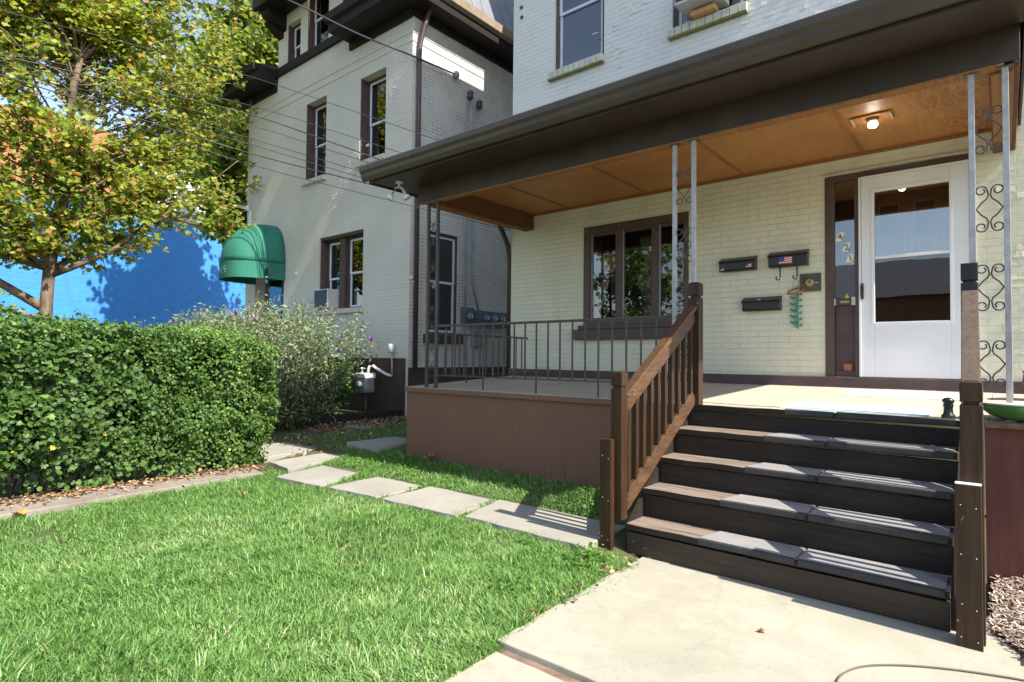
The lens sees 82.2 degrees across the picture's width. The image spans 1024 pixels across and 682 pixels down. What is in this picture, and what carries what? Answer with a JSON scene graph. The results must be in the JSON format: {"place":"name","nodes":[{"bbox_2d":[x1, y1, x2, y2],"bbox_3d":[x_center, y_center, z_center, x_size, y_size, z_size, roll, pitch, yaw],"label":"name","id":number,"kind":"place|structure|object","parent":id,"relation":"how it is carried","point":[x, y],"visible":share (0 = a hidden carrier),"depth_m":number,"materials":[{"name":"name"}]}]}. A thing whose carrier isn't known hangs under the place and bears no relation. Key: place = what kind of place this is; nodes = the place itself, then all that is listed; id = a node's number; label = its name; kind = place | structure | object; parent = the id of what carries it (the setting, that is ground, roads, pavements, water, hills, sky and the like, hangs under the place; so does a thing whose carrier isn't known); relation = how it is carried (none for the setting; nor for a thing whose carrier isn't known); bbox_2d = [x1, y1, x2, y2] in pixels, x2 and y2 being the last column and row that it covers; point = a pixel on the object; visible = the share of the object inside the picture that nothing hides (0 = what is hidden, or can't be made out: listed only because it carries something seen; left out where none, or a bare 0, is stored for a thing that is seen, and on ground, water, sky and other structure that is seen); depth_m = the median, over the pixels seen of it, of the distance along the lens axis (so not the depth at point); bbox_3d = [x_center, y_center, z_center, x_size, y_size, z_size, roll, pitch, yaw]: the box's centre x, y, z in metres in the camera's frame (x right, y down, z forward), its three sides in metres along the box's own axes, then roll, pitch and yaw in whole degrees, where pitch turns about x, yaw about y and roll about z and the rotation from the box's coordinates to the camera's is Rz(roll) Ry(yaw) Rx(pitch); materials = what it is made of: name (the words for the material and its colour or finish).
{"place":"outdoors","nodes":[
{"label":"outdoors","id":0,"kind":"place"},
{"bbox_2d":[0,0,239,152],"label":"sky","id":1,"kind":"structure","parent":0,"point":[51,103],"materials":[{"name":"white"}]},
{"bbox_2d":[0,467,263,519],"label":"hedge path","id":2,"kind":"structure","parent":0,"point":[64,503],"depth_m":5.61,"materials":[{"name":"concrete"}]},
{"bbox_2d":[0,65,358,170],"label":"utility wire","id":3,"kind":"object","parent":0,"point":[175,116],"visible":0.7,"depth_m":11.32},
{"bbox_2d":[0,70,360,177],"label":"utility wire","id":4,"kind":"object","parent":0,"point":[175,122],"visible":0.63,"depth_m":11.26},
{"bbox_2d":[0,60,368,162],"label":"utility wire","id":5,"kind":"object","parent":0,"point":[182,107],"visible":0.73,"depth_m":11.12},
{"bbox_2d":[0,54,380,159],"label":"utility wire","id":6,"kind":"object","parent":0,"point":[185,98],"visible":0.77,"depth_m":11.21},
{"bbox_2d":[0,74,384,188],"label":"utility wire","id":7,"kind":"object","parent":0,"point":[183,132],"visible":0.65,"depth_m":11.18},
{"bbox_2d":[1,51,400,152],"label":"utility wire","id":8,"kind":"object","parent":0,"point":[198,93],"visible":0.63,"depth_m":11.06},
{"bbox_2d":[0,10,437,139],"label":"utility wire","id":9,"kind":"object","parent":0,"point":[221,68],"visible":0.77,"depth_m":10.92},
{"bbox_2d":[0,81,510,230],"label":"utility wire","id":10,"kind":"object","parent":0,"point":[251,164],"visible":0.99,"depth_m":10.62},
{"bbox_2d":[344,424,385,430],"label":"side path","id":11,"kind":"structure","parent":0,"point":[358,426],"depth_m":9.44,"materials":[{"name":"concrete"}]},
{"bbox_2d":[0,398,993,681],"bbox_3d":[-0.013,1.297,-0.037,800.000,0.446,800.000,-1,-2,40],"label":"ground","id":12,"kind":"structure","parent":0,"point":[620,550],"depth_m":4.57,"materials":[{"name":"green plant"}]},
{"bbox_2d":[13,508,26,514],"bbox_3d":[-4.111,1.431,4.897,0.109,0.045,0.110,-1,-2,40],"label":"fallen leaf","id":13,"kind":"object","parent":12,"relation":"on","point":[22,512],"visible":1,"depth_m":4.92,"materials":[{"name":"plant"}]},
{"bbox_2d":[0,104,121,194],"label":"red roofed house","id":14,"kind":"structure","parent":12,"relation":"on","point":[55,130],"depth_m":32.62,"materials":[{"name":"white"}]},
{"bbox_2d":[0,181,244,328],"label":"blue building","id":15,"kind":"structure","parent":12,"relation":"on","point":[182,274],"depth_m":26.86,"materials":[{"name":"blue painted brick"}]},
{"bbox_2d":[0,0,277,421],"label":"sycamore tree","id":16,"kind":"object","parent":12,"relation":"on","point":[66,165],"visible":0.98,"depth_m":12.35,"materials":[{"name":"green plant"}]},
{"bbox_2d":[0,305,281,498],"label":"hedge","id":17,"kind":"object","parent":12,"relation":"on","point":[82,392],"visible":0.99,"depth_m":6.04,"materials":[{"name":"green plant"}]},
{"bbox_2d":[125,144,220,213],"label":"white house","id":18,"kind":"structure","parent":12,"relation":"on","point":[185,210],"depth_m":37.46,"materials":[{"name":"white paint"}]},
{"bbox_2d":[175,187,198,212],"bbox_3d":[-20.791,-8.644,37.575,0.040,2.200,1.400,-1,-2,40],"label":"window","id":19,"kind":"structure","parent":18,"relation":"in","point":[196,208],"depth_m":37.46,"materials":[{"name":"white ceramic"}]},
{"bbox_2d":[135,0,278,248],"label":"green tree","id":20,"kind":"object","parent":12,"relation":"on","point":[262,44],"visible":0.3,"depth_m":20.75,"materials":[{"name":"green plant"}]},
{"bbox_2d":[134,283,379,433],"bbox_3d":[-5.083,0.349,11.135,5.962,2.537,3.232,-1,-2,40],"label":"butterfly bush","id":21,"kind":"object","parent":12,"relation":"on","point":[272,330],"visible":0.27,"depth_m":9.88,"materials":[{"name":"green plant"}]},
{"bbox_2d":[258,442,316,462],"bbox_3d":[-3.184,1.524,8.128,1.046,0.088,1.047,-1,-2,40],"label":"stepping stone","id":22,"kind":"object","parent":12,"relation":"on","point":[275,451],"visible":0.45,"depth_m":7.92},
{"bbox_2d":[269,453,339,472],"bbox_3d":[-2.511,1.521,7.367,0.539,0.088,1.171,0,-2,30],"label":"stepping stone","id":23,"kind":"object","parent":12,"relation":"on","point":[297,463],"visible":0.57,"depth_m":7.14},
{"bbox_2d":[276,465,359,489],"bbox_3d":[-2.119,1.535,6.574,0.760,0.088,0.934,0,-2,24],"label":"stepping stone","id":24,"kind":"object","parent":12,"relation":"on","point":[318,476],"visible":0.52,"depth_m":6.45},
{"bbox_2d":[0,411,638,620],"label":"leaf litter","id":25,"kind":"object","parent":12,"relation":"on","point":[200,471],"visible":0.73,"depth_m":6.37,"materials":[{"name":"brown plant"}]},
{"bbox_2d":[299,352,356,414],"bbox_3d":[-3.490,0.819,10.933,1.069,1.225,1.431,1,-2,-20],"label":"green shrub","id":26,"kind":"object","parent":12,"relation":"on","point":[346,392],"visible":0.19,"depth_m":10.66,"materials":[{"name":"green plant"}]},
{"bbox_2d":[299,410,401,427],"bbox_3d":[-2.766,1.348,10.196,1.777,0.249,0.050,1,-2,-29],"label":"edging board","id":27,"kind":"object","parent":12,"relation":"on","point":[363,416],"visible":0.76,"depth_m":10.16,"materials":[{"name":"brown paint"}]},
{"bbox_2d":[218,0,513,415],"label":"brick house","id":28,"kind":"structure","parent":12,"relation":"on","point":[363,253],"depth_m":11.99,"materials":[{"name":"white brick"}]},
{"bbox_2d":[234,204,250,225],"bbox_3d":[-6.771,-3.148,14.702,0.460,0.594,0.154,0,-2,8],"label":"pipe","id":29,"kind":"object","parent":28,"relation":"attached to","point":[246,207],"visible":0.94,"depth_m":14.69,"materials":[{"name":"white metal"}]},
{"bbox_2d":[219,224,285,284],"bbox_3d":[-6.115,-2.027,13.607,1.444,1.463,1.115,-1,-2,40],"label":"awning","id":30,"kind":"object","parent":28,"relation":"attached to","point":[250,255],"visible":0.94,"depth_m":13.23,"materials":[{"name":"green fabric"}]},
{"bbox_2d":[265,278,283,318],"bbox_3d":[-5.690,-0.654,14.183,1.080,2.000,0.048,-1,-2,40],"label":"door","id":31,"kind":"structure","parent":28,"relation":"in","point":[276,287],"depth_m":14.22,"materials":[{"name":"blue paint"}]},
{"bbox_2d":[288,23,300,61],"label":"window","id":32,"kind":"structure","parent":28,"relation":"in","point":[294,36],"depth_m":13.84,"materials":[{"name":"brown paint"}]},
{"bbox_2d":[301,102,326,186],"bbox_3d":[-4.128,-4.375,13.134,0.900,1.850,0.740,-1,-2,40],"label":"window","id":33,"kind":"structure","parent":28,"relation":"in","point":[316,115],"depth_m":13.21,"materials":[{"name":"brown paint"}]},
{"bbox_2d":[308,0,328,49],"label":"window","id":34,"kind":"structure","parent":28,"relation":"in","point":[317,29],"depth_m":13.27,"materials":[{"name":"brown paint"}]},
{"bbox_2d":[314,289,338,309],"bbox_3d":[-3.926,-0.885,12.484,0.510,0.400,0.340,-1,-2,40],"label":"air conditioner","id":35,"kind":"object","parent":28,"relation":"attached to","point":[322,297],"visible":0.91,"depth_m":12.33,"materials":[{"name":"white metal"}]},
{"bbox_2d":[327,239,339,289],"bbox_3d":[-3.645,-1.401,12.789,0.580,1.515,0.480,-1,-2,40],"label":"window","id":36,"kind":"structure","parent":28,"relation":"in","point":[333,271],"depth_m":12.71,"materials":[{"name":"clear glass"}]},
{"bbox_2d":[314,235,363,314],"bbox_3d":[-3.380,-1.359,12.396,1.670,1.615,0.740,-1,-2,40],"label":"window","id":37,"kind":"structure","parent":28,"relation":"in","point":[355,244],"depth_m":12.19,"materials":[{"name":"brown paint"}]},
{"bbox_2d":[287,0,454,74],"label":"service cable","id":38,"kind":"object","parent":28,"relation":"attached to","point":[373,39],"visible":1,"depth_m":10.85,"materials":[{"name":"black rubber"}]},
{"bbox_2d":[355,74,386,167],"bbox_3d":[-2.570,-4.391,11.829,0.925,1.820,0.740,-1,-2,40],"label":"window","id":39,"kind":"structure","parent":28,"relation":"in","point":[373,93],"depth_m":11.89,"materials":[{"name":"brown paint"}]},
{"bbox_2d":[354,364,391,412],"bbox_3d":[-2.616,0.961,10.966,0.748,1.049,0.320,0,-2,26],"label":"gas meter","id":40,"kind":"object","parent":28,"relation":"attached to","point":[364,382],"visible":0.91,"depth_m":10.94,"materials":[{"name":"grey metal"}]},
{"bbox_2d":[388,344,394,374],"bbox_3d":[-2.244,0.345,10.898,0.120,0.586,0.118,-1,-2,40],"label":"vent pipe","id":41,"kind":"object","parent":28,"relation":"attached to","point":[391,348],"visible":1,"depth_m":10.87,"materials":[{"name":"white metal"}]},
{"bbox_2d":[423,231,463,343],"bbox_3d":[-1.492,-1.017,11.566,0.590,2.140,1.050,-1,-2,40],"label":"window","id":42,"kind":"structure","parent":28,"relation":"in","point":[448,244],"depth_m":11.55,"materials":[{"name":"glass"}]},
{"bbox_2d":[453,71,459,78],"bbox_3d":[-1.104,-5.268,11.625,0.135,0.130,0.135,1,-2,-5],"label":"cable anchor","id":43,"kind":"object","parent":28,"relation":"attached to","point":[456,75],"visible":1,"depth_m":11.58,"materials":[{"name":"grey paint"}]},
{"bbox_2d":[460,307,473,323],"bbox_3d":[-0.871,-0.489,11.796,0.194,0.370,0.270,-1,-2,40],"label":"electric meter","id":44,"kind":"object","parent":28,"relation":"attached to","point":[467,315],"visible":0.84,"depth_m":11.72,"materials":[{"name":"grey metal"}]},
{"bbox_2d":[467,90,473,99],"bbox_3d":[-0.844,-4.992,11.919,0.140,0.200,0.140,1,-2,-5],"label":"insulator","id":45,"kind":"object","parent":28,"relation":"attached to","point":[470,93],"visible":1,"depth_m":11.88,"materials":[{"name":"grey paint"}]},
{"bbox_2d":[464,103,478,309],"bbox_3d":[-0.800,-2.726,12.007,0.064,4.188,0.423,-1,-2,40],"label":"conduit","id":46,"kind":"object","parent":28,"relation":"attached to","point":[472,234],"visible":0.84,"depth_m":11.92,"materials":[{"name":"grey metal"}]},
{"bbox_2d":[470,329,485,346],"bbox_3d":[-0.687,-0.065,12.043,0.149,0.360,0.330,-1,-2,40],"label":"junction box","id":47,"kind":"object","parent":28,"relation":"attached to","point":[478,331],"visible":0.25,"depth_m":11.96,"materials":[{"name":"grey metal"}]},
{"bbox_2d":[476,99,482,109],"bbox_3d":[-0.672,-4.884,12.123,0.140,0.200,0.140,1,-2,-5],"label":"insulator","id":48,"kind":"object","parent":28,"relation":"attached to","point":[479,102],"visible":1,"depth_m":12.08,"materials":[{"name":"grey paint"}]},
{"bbox_2d":[474,310,506,327],"bbox_3d":[-0.332,-0.455,12.439,0.194,0.310,1.290,-1,-2,40],"label":"electric meter","id":49,"kind":"object","parent":28,"relation":"attached to","point":[486,317],"visible":0.62,"depth_m":12.25,"materials":[{"name":"grey metal"}]},
{"bbox_2d":[329,477,421,499],"bbox_3d":[-1.388,1.523,5.982,0.759,0.088,0.679,-1,-2,40],"label":"stepping stone","id":50,"kind":"object","parent":12,"relation":"on","point":[364,488],"visible":0.62,"depth_m":5.92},
{"bbox_2d":[347,437,405,452],"bbox_3d":[-1.683,1.437,8.209,0.669,0.088,1.018,-1,-2,40],"label":"stepping stone","id":51,"kind":"object","parent":12,"relation":"on","point":[377,445],"visible":0.52,"depth_m":7.94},
{"bbox_2d":[427,453,436,457],"bbox_3d":[-0.948,1.368,6.979,0.135,0.054,0.129,-1,-2,40],"label":"fallen leaf","id":52,"kind":"object","parent":12,"relation":"on","point":[429,455],"visible":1,"depth_m":6.97,"materials":[{"name":"brown plant"}]},
{"bbox_2d":[383,486,494,518],"bbox_3d":[-0.650,1.511,5.450,0.937,0.088,0.681,-1,-2,36],"label":"stepping stone","id":53,"kind":"object","parent":12,"relation":"on","point":[449,502],"visible":0.65,"depth_m":5.38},
{"bbox_2d":[319,452,637,601],"bbox_3d":[-0.782,1.444,5.373,4.285,0.221,2.238,-1,-2,40],"label":"clover","id":54,"kind":"object","parent":12,"relation":"on","point":[590,553],"visible":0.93,"depth_m":4.41,"materials":[{"name":"green plant"}]},
{"bbox_2d":[464,500,624,549],"bbox_3d":[0.194,1.498,4.793,1.342,0.088,0.658,-1,-2,40],"label":"stepping stone","id":55,"kind":"object","parent":12,"relation":"on","point":[579,530],"visible":0.59,"depth_m":4.68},
{"bbox_2d":[359,0,1023,586],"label":"porch","id":56,"kind":"object","parent":12,"relation":"on","point":[793,94],"visible":0.88,"depth_m":5.37,"materials":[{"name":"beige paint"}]},
{"bbox_2d":[386,180,410,201],"bbox_3d":[-1.403,-1.851,7.265,0.324,0.243,0.120,0,-2,8],"label":"floodlight","id":57,"kind":"object","parent":56,"relation":"hanging from","point":[406,196],"visible":1,"depth_m":7.24,"materials":[{"name":"white metal"}]},
{"bbox_2d":[780,401,934,416],"bbox_3d":[2.644,0.516,4.520,0.967,0.032,0.490,-1,-2,40],"label":"rag rug","id":58,"kind":"object","parent":56,"relation":"on","point":[887,410],"visible":1,"depth_m":4.45,"materials":[{"name":"white fabric"}]},
{"bbox_2d":[849,109,893,127],"bbox_3d":[3.195,-1.939,5.219,0.310,0.101,0.210,-1,-2,40],"label":"ceiling lamp","id":59,"kind":"object","parent":56,"relation":"attached to","point":[871,120],"visible":1,"depth_m":5.18,"materials":[{"name":"white glass"}]},
{"bbox_2d":[842,389,958,399],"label":"door mat","id":60,"kind":"object","parent":56,"relation":"on","point":[904,394],"depth_m":5.32,"materials":[{"name":"white fabric"}]},
{"bbox_2d":[941,397,955,418],"bbox_3d":[2.944,0.449,3.964,0.080,0.140,0.080,-1,-2,40],"label":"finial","id":61,"kind":"object","parent":56,"relation":"on","point":[948,405],"visible":0.99,"depth_m":3.94,"materials":[{"name":"black metal"}]},
{"bbox_2d":[982,400,1023,421],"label":"bowl","id":62,"kind":"object","parent":56,"relation":"on","point":[1003,409],"visible":0.85,"depth_m":3.69,"materials":[{"name":"green ceramic"}]},
{"bbox_2d":[992,580,1023,666],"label":"flower bed","id":63,"kind":"object","parent":12,"relation":"on","point":[1010,644],"visible":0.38,"depth_m":3.01,"materials":[{"name":"gravel"}]},
{"bbox_2d":[987,574,1023,651],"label":"wood chips","id":64,"kind":"object","parent":63,"relation":"on","point":[1019,599],"visible":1,"depth_m":3.22,"materials":[{"name":"brown wood"}]},
{"bbox_2d":[443,556,1023,681],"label":"path","id":65,"kind":"structure","parent":0,"point":[652,620],"depth_m":2.89,"materials":[{"name":"concrete"}]},
{"bbox_2d":[599,262,985,651],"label":"wooden steps","id":66,"kind":"structure","parent":65,"relation":"on","point":[672,468],"depth_m":3.98,"materials":[{"name":"brown wood"}]},
{"bbox_2d":[698,531,804,564],"bbox_3d":[1.527,1.312,3.761,0.585,0.041,0.261,-1,-2,40],"label":"tread mat","id":67,"kind":"object","parent":66,"relation":"on","point":[762,548],"visible":1,"depth_m":3.71,"materials":[{"name":"grey rubber"}]},
{"bbox_2d":[720,494,814,519],"bbox_3d":[1.712,1.106,3.947,0.535,0.043,0.271,-1,-2,40],"label":"tread mat","id":68,"kind":"object","parent":66,"relation":"on","point":[789,509],"visible":1,"depth_m":3.89,"materials":[{"name":"grey rubber"}]},
{"bbox_2d":[745,462,824,481],"bbox_3d":[1.915,0.914,4.130,0.455,0.041,0.281,-1,-2,40],"label":"tread mat","id":69,"kind":"object","parent":66,"relation":"on","point":[788,471],"visible":1,"depth_m":4.07,"materials":[{"name":"grey rubber"}]},
{"bbox_2d":[764,432,833,446],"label":"tread mat","id":70,"kind":"object","parent":66,"relation":"on","point":[802,439],"visible":1,"depth_m":4.26,"materials":[{"name":"grey rubber"}]},
{"bbox_2d":[785,409,833,416],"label":"tread mat","id":71,"kind":"object","parent":66,"relation":"on","point":[808,413],"visible":1,"depth_m":4.42,"materials":[{"name":"grey rubber"}]},
{"bbox_2d":[798,548,948,597],"bbox_3d":[2.035,1.306,3.336,0.700,0.041,0.261,-1,-2,40],"label":"tread mat","id":72,"kind":"object","parent":66,"relation":"on","point":[924,582],"visible":1,"depth_m":3.28,"materials":[{"name":"grey rubber"}]},
{"bbox_2d":[808,506,950,544],"bbox_3d":[2.201,1.100,3.538,0.700,0.042,0.271,-1,-2,40],"label":"tread mat","id":73,"kind":"object","parent":66,"relation":"on","point":[930,532],"visible":1,"depth_m":3.47,"materials":[{"name":"grey rubber"}]},
{"bbox_2d":[818,470,953,498],"bbox_3d":[2.373,0.907,3.746,0.700,0.041,0.281,-1,-2,40],"label":"tread mat","id":74,"kind":"object","parent":66,"relation":"on","point":[922,488],"visible":0.98,"depth_m":3.68,"materials":[{"name":"grey rubber"}]},
{"bbox_2d":[828,437,955,458],"bbox_3d":[2.552,0.715,3.963,0.700,0.041,0.291,-1,-2,40],"label":"tread mat","id":75,"kind":"object","parent":66,"relation":"on","point":[897,447],"visible":1,"depth_m":3.88,"materials":[{"name":"grey rubber"}]},
{"bbox_2d":[836,412,955,424],"bbox_3d":[2.648,0.536,4.081,0.700,0.041,0.026,-1,-2,40],"label":"tread mat","id":76,"kind":"object","parent":66,"relation":"on","point":[927,420],"visible":1,"depth_m":4.06,"materials":[{"name":"grey rubber"}]},
{"bbox_2d":[836,664,1023,681],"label":"cable","id":77,"kind":"object","parent":65,"relation":"on","point":[870,665],"visible":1,"depth_m":2.64,"materials":[{"name":"brown rubber"}]},
{"bbox_2d":[497,0,1023,514],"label":"brick house","id":78,"kind":"structure","parent":0,"point":[899,218],"depth_m":6.72,"materials":[{"name":"beige brick"}]},
{"bbox_2d":[547,0,604,81],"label":"window","id":79,"kind":"structure","parent":78,"relation":"in","point":[577,50],"depth_m":8.54,"materials":[{"name":"glass"}]},
{"bbox_2d":[594,252,614,277],"bbox_3d":[1.294,-1.078,8.418,0.400,0.340,0.080,-1,-2,40],"label":"window pane","id":80,"kind":"structure","parent":78,"relation":"attached to","point":[604,263],"depth_m":8.39,"materials":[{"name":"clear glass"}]},
{"bbox_2d":[573,211,688,339],"bbox_3d":[1.550,-0.815,7.834,1.680,1.585,0.190,-1,-2,40],"label":"window","id":81,"kind":"structure","parent":78,"relation":"in","point":[656,223],"depth_m":7.84,"materials":[{"name":"brown paint"}]},
{"bbox_2d":[690,2,717,19],"bbox_3d":[2.338,-4.006,7.142,0.300,0.058,0.120,-1,-2,40],"label":"wood block","id":82,"kind":"object","parent":78,"relation":"on","point":[706,10],"depth_m":7.11,"materials":[{"name":"brown wood"}]},
{"bbox_2d":[674,0,728,20],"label":"air conditioner","id":83,"kind":"object","parent":82,"relation":"on","point":[684,7],"visible":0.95,"depth_m":7.10,"materials":[{"name":"beige metal"}]},
{"bbox_2d":[667,0,747,40],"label":"window","id":84,"kind":"structure","parent":78,"relation":"in","point":[683,27],"depth_m":7.19,"materials":[{"name":"white paint"}]},
{"bbox_2d":[718,256,757,272],"bbox_3d":[2.632,-0.900,6.851,0.420,0.167,0.111,-1,-2,40],"label":"mailbox","id":85,"kind":"object","parent":78,"relation":"attached to","point":[748,263],"visible":1,"depth_m":6.82,"materials":[{"name":"black metal"}]},
{"bbox_2d":[741,296,781,311],"bbox_3d":[2.831,-0.424,6.667,0.420,0.164,0.111,-1,-2,40],"label":"mailbox","id":86,"kind":"object","parent":78,"relation":"attached to","point":[769,303],"visible":1,"depth_m":6.63,"materials":[{"name":"black metal"}]},
{"bbox_2d":[767,249,809,280],"bbox_3d":[3.053,-0.839,6.496,0.410,0.332,0.111,-1,-2,40],"label":"mailbox","id":87,"kind":"object","parent":78,"relation":"attached to","point":[794,258],"visible":1,"depth_m":6.46,"materials":[{"name":"black metal"}]},
{"bbox_2d":[787,279,804,328],"bbox_3d":[3.114,-0.403,6.444,0.181,0.542,0.068,-1,-2,40],"label":"wind chime","id":88,"kind":"object","parent":87,"relation":"hanging from","point":[797,313],"visible":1,"depth_m":6.43,"materials":[{"name":"teal metal"}]},
{"bbox_2d":[800,273,820,291],"bbox_3d":[3.241,-0.636,6.382,0.210,0.196,0.033,-1,-2,40],"label":"plaque","id":89,"kind":"object","parent":78,"relation":"attached to","point":[809,282],"visible":1,"depth_m":6.37,"materials":[{"name":"stone"}]},
{"bbox_2d":[835,232,844,241],"bbox_3d":[3.483,-1.103,6.237,0.088,0.092,0.008,-1,-2,40],"label":"house number","id":90,"kind":"object","parent":78,"relation":"attached to","point":[839,238],"visible":1,"depth_m":6.24,"materials":[{"name":"beige tile"}]},
{"bbox_2d":[842,242,850,251],"bbox_3d":[3.528,-0.989,6.195,0.088,0.092,0.008,-1,-2,40],"label":"house number","id":91,"kind":"object","parent":78,"relation":"attached to","point":[846,247],"visible":1,"depth_m":6.19,"materials":[{"name":"beige tile"}]},
{"bbox_2d":[844,364,852,370],"bbox_3d":[3.524,0.273,6.155,0.075,0.070,0.044,-1,-2,40],"label":"brick piece","id":92,"kind":"object","parent":78,"relation":"on","point":[848,366],"visible":1,"depth_m":6.14,"materials":[{"name":"orange brick"}]},
{"bbox_2d":[846,253,854,262],"bbox_3d":[3.554,-0.872,6.169,0.088,0.092,0.008,-1,-2,40],"label":"house number","id":93,"kind":"object","parent":78,"relation":"attached to","point":[850,257],"visible":1,"depth_m":6.17,"materials":[{"name":"beige tile"}]},
{"bbox_2d":[874,182,949,255],"bbox_3d":[4.024,-0.663,5.860,0.900,2.060,0.041,-1,-2,40],"label":"window","id":94,"kind":"structure","parent":78,"relation":"in","point":[911,219],"depth_m":5.89,"materials":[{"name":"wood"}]},
{"bbox_2d":[858,159,969,378],"bbox_3d":[3.938,-0.670,5.772,0.928,2.067,0.115,-1,-2,40],"label":"storm door","id":95,"kind":"structure","parent":78,"relation":"in","point":[910,304],"depth_m":5.78,"materials":[{"name":"white metal"}]}
]}

